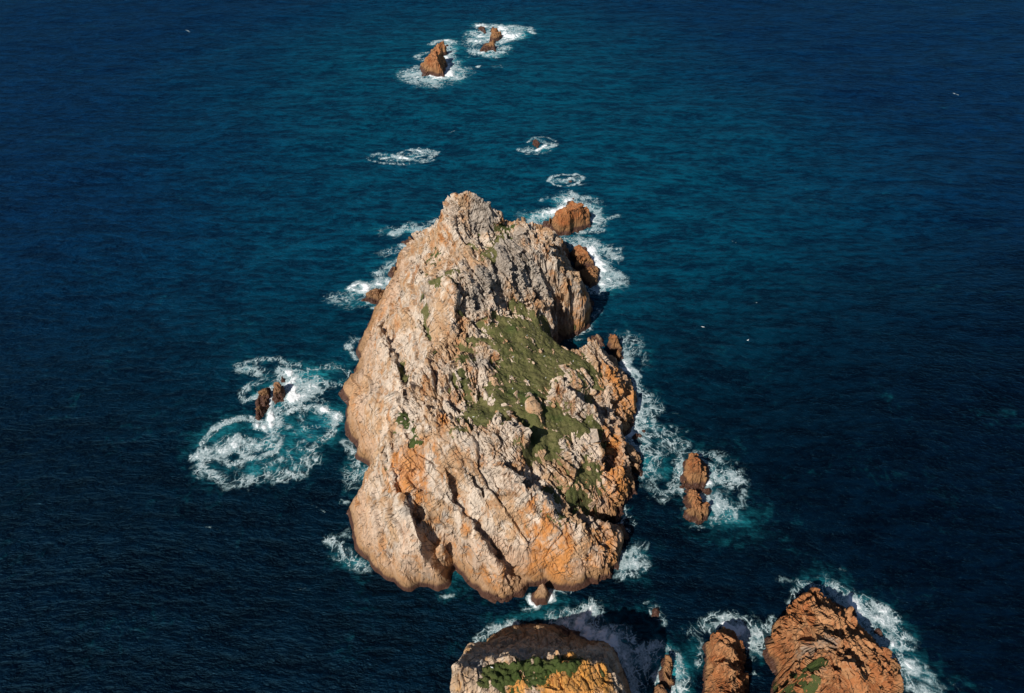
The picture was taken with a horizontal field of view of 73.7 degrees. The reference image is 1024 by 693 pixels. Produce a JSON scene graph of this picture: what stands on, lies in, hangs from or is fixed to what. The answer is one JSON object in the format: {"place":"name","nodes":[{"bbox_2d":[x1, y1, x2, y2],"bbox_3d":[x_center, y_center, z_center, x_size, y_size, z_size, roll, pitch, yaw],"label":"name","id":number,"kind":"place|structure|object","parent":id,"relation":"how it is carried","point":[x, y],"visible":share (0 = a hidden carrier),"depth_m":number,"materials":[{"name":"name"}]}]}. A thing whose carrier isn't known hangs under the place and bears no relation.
{"place":"outdoors","nodes":[
{"label":"outdoors","id":0,"kind":"place"},
{"bbox_2d":[0,0,1023,692],"bbox_3d":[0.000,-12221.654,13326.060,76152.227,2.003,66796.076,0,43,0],"label":"sea","id":1,"kind":"structure","parent":0,"point":[818,204],"depth_m":235.99,"materials":[{"name":"liquid"}]},
{"bbox_2d":[255,387,270,420],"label":"rock","id":2,"kind":"object","parent":1,"relation":"in","point":[262,401],"visible":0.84,"depth_m":201.00,"materials":[{"name":"brown stone"}]},
{"bbox_2d":[189,357,349,486],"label":"foam","id":3,"kind":"object","parent":1,"relation":"on","point":[292,396],"visible":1,"depth_m":197.27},
{"bbox_2d":[272,382,285,403],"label":"rock","id":4,"kind":"object","parent":1,"relation":"in","point":[279,393],"visible":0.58,"depth_m":202.53,"materials":[{"name":"brown stone"}]},
{"bbox_2d":[324,440,367,569],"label":"foam","id":5,"kind":"object","parent":1,"relation":"on","point":[333,541],"visible":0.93,"depth_m":168.87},
{"bbox_2d":[344,341,355,359],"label":"foam","id":6,"kind":"object","parent":1,"relation":"on","point":[349,348],"visible":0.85,"depth_m":219.05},
{"bbox_2d":[361,288,384,303],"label":"rock","id":7,"kind":"object","parent":1,"relation":"in","point":[373,296],"visible":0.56,"depth_m":234.86,"materials":[{"name":"brown stone"}]},
{"bbox_2d":[329,225,426,308],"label":"foam","id":8,"kind":"object","parent":1,"relation":"on","point":[365,287],"visible":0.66,"depth_m":244.52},
{"bbox_2d":[388,266,396,277],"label":"rock","id":9,"kind":"object","parent":1,"relation":"in","point":[391,271],"visible":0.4,"depth_m":247.97,"materials":[{"name":"brown stone"}]},
{"bbox_2d":[375,148,437,164],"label":"foam","id":10,"kind":"object","parent":1,"relation":"on","point":[401,157],"visible":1,"depth_m":313.70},
{"bbox_2d":[401,236,413,244],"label":"rock","id":11,"kind":"object","parent":1,"relation":"in","point":[407,240],"visible":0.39,"depth_m":262.52,"materials":[{"name":"brown stone"}]},
{"bbox_2d":[401,39,464,86],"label":"foam","id":12,"kind":"object","parent":1,"relation":"on","point":[449,72],"visible":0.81,"depth_m":385.52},
{"bbox_2d":[419,40,447,76],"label":"sea stack","id":13,"kind":"object","parent":1,"relation":"in","point":[434,63],"visible":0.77,"depth_m":382.77,"materials":[{"name":"brown stone"}]},
{"bbox_2d":[478,26,485,33],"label":"rock","id":14,"kind":"object","parent":1,"relation":"in","point":[481,29],"visible":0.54,"depth_m":435.10,"materials":[{"name":"brown stone"}]},
{"bbox_2d":[338,191,642,602],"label":"rocky islet","id":15,"kind":"object","parent":1,"relation":"in","point":[438,507],"visible":0.88,"depth_m":170.04,"materials":[{"name":"beige stone"}]},
{"bbox_2d":[385,327,472,470],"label":"grass","id":16,"kind":"structure","parent":15,"relation":"on","point":[462,429],"depth_m":160.36,"materials":[{"name":"green plant"}]},
{"bbox_2d":[393,286,567,447],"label":"grass","id":17,"kind":"structure","parent":15,"relation":"on","point":[412,442],"depth_m":164.54,"materials":[{"name":"green plant"}]},
{"bbox_2d":[420,214,543,526],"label":"grass","id":18,"kind":"structure","parent":15,"relation":"on","point":[437,282],"depth_m":200.15,"materials":[{"name":"green plant"}]},
{"bbox_2d":[391,233,575,381],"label":"grass","id":19,"kind":"structure","parent":15,"relation":"on","point":[426,314],"depth_m":192.50,"materials":[{"name":"green plant"}]},
{"bbox_2d":[448,296,613,534],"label":"grass","id":20,"kind":"structure","parent":15,"relation":"on","point":[521,367],"depth_m":176.03,"materials":[{"name":"green plant"}]},
{"bbox_2d":[480,27,502,51],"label":"rock","id":21,"kind":"object","parent":1,"relation":"in","point":[496,35],"visible":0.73,"depth_m":419.96,"materials":[{"name":"brown stone"}]},
{"bbox_2d":[465,23,535,67],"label":"foam","id":22,"kind":"object","parent":1,"relation":"on","point":[506,35],"visible":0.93,"depth_m":427.71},
{"bbox_2d":[445,589,556,609],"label":"foam","id":23,"kind":"object","parent":1,"relation":"on","point":[552,597],"visible":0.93,"depth_m":157.29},
{"bbox_2d":[532,139,539,147],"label":"rock","id":24,"kind":"object","parent":1,"relation":"in","point":[536,143],"visible":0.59,"depth_m":321.75,"materials":[{"name":"brown stone"}]},
{"bbox_2d":[519,137,555,151],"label":"foam","id":25,"kind":"object","parent":1,"relation":"on","point":[542,147],"visible":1,"depth_m":319.34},
{"bbox_2d":[450,623,630,692],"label":"headland stack","id":26,"kind":"object","parent":1,"relation":"in","point":[519,642],"visible":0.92,"depth_m":125.73,"materials":[{"name":"brown stone"}]},
{"bbox_2d":[476,655,585,692],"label":"shrubs","id":27,"kind":"object","parent":26,"relation":"on","point":[500,675],"visible":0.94,"depth_m":118.69,"materials":[{"name":"green plant"}]},
{"bbox_2d":[517,665,606,692],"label":"grass","id":28,"kind":"structure","parent":26,"relation":"on","point":[541,679],"depth_m":117.56,"materials":[{"name":"green plant"}]},
{"bbox_2d":[531,583,549,605],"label":"boulder","id":29,"kind":"object","parent":1,"relation":"in","point":[540,595],"visible":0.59,"depth_m":155.75,"materials":[{"name":"brown stone"}]},
{"bbox_2d":[548,173,584,184],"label":"foam","id":30,"kind":"object","parent":1,"relation":"on","point":[568,178],"visible":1,"depth_m":298.20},
{"bbox_2d":[543,201,591,235],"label":"sea stack","id":31,"kind":"object","parent":1,"relation":"in","point":[571,217],"visible":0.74,"depth_m":265.94,"materials":[{"name":"brown stone"}]},
{"bbox_2d":[527,191,618,233],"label":"foam","id":32,"kind":"object","parent":1,"relation":"on","point":[552,212],"visible":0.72,"depth_m":278.63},
{"bbox_2d":[475,599,689,692],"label":"foam","id":33,"kind":"object","parent":1,"relation":"on","point":[603,634],"visible":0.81,"depth_m":150.90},
{"bbox_2d":[570,245,600,287],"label":"sea stack","id":34,"kind":"object","parent":1,"relation":"in","point":[583,262],"visible":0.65,"depth_m":248.21,"materials":[{"name":"brown stone"}]},
{"bbox_2d":[562,237,625,293],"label":"foam","id":35,"kind":"object","parent":1,"relation":"on","point":[599,263],"visible":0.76,"depth_m":251.88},
{"bbox_2d":[607,334,623,361],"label":"rock","id":36,"kind":"object","parent":1,"relation":"in","point":[613,345],"visible":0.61,"depth_m":216.76,"materials":[{"name":"brown stone"}]},
{"bbox_2d":[618,508,648,579],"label":"foam","id":37,"kind":"object","parent":1,"relation":"on","point":[633,563],"visible":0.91,"depth_m":164.03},
{"bbox_2d":[631,433,641,439],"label":"rock","id":38,"kind":"object","parent":1,"relation":"in","point":[636,436],"visible":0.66,"depth_m":192.26,"materials":[{"name":"brown stone"}]},
{"bbox_2d":[618,338,688,478],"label":"foam","id":39,"kind":"object","parent":1,"relation":"on","point":[629,371],"visible":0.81,"depth_m":198.65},
{"bbox_2d":[651,607,659,616],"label":"rock","id":40,"kind":"object","parent":1,"relation":"in","point":[655,612],"visible":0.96,"depth_m":154.78,"materials":[{"name":"brown stone"}]},
{"bbox_2d":[653,684,667,692],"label":"rock","id":41,"kind":"object","parent":1,"relation":"in","point":[660,688],"visible":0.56,"depth_m":139.83,"materials":[{"name":"brown stone"}]},
{"bbox_2d":[658,655,674,688],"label":"rock","id":42,"kind":"object","parent":1,"relation":"in","point":[666,680],"visible":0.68,"depth_m":143.52,"materials":[{"name":"brown stone"}]},
{"bbox_2d":[679,452,709,489],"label":"sea stack","id":43,"kind":"object","parent":1,"relation":"in","point":[696,470],"visible":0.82,"depth_m":179.27,"materials":[{"name":"brown stone"}]},
{"bbox_2d":[682,489,709,524],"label":"sea stack","id":44,"kind":"object","parent":1,"relation":"in","point":[697,510],"visible":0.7,"depth_m":171.83,"materials":[{"name":"brown stone"}]},
{"bbox_2d":[651,452,744,520],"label":"foam","id":45,"kind":"object","parent":1,"relation":"on","point":[708,484],"visible":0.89,"depth_m":180.77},
{"bbox_2d":[684,486,711,494],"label":"rock","id":46,"kind":"object","parent":1,"relation":"in","point":[707,491],"visible":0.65,"depth_m":178.94,"materials":[{"name":"brown stone"}]},
{"bbox_2d":[651,607,772,673],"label":"foam","id":47,"kind":"object","parent":1,"relation":"on","point":[740,629],"visible":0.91,"depth_m":152.15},
{"bbox_2d":[702,627,748,692],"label":"sea stack","id":48,"kind":"object","parent":1,"relation":"in","point":[723,648],"visible":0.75,"depth_m":138.52,"materials":[{"name":"brown stone"}]},
{"bbox_2d":[762,587,903,692],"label":"sea stack","id":49,"kind":"object","parent":1,"relation":"in","point":[812,625],"visible":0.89,"depth_m":135.62,"materials":[{"name":"brown stone"}]},
{"bbox_2d":[772,657,827,692],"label":"grass","id":50,"kind":"structure","parent":49,"relation":"on","point":[816,664],"depth_m":125.47,"materials":[{"name":"green plant"}]},
{"bbox_2d":[848,607,856,616],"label":"rock","id":51,"kind":"object","parent":1,"relation":"in","point":[854,613],"visible":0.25,"depth_m":154.67,"materials":[{"name":"brown stone"}]},
{"bbox_2d":[788,581,930,692],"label":"foam","id":52,"kind":"object","parent":1,"relation":"on","point":[853,602],"visible":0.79,"depth_m":153.98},
{"bbox_2d":[873,628,882,637],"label":"rock","id":53,"kind":"object","parent":1,"relation":"in","point":[878,632],"visible":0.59,"depth_m":151.23,"materials":[{"name":"brown stone"}]}
]}

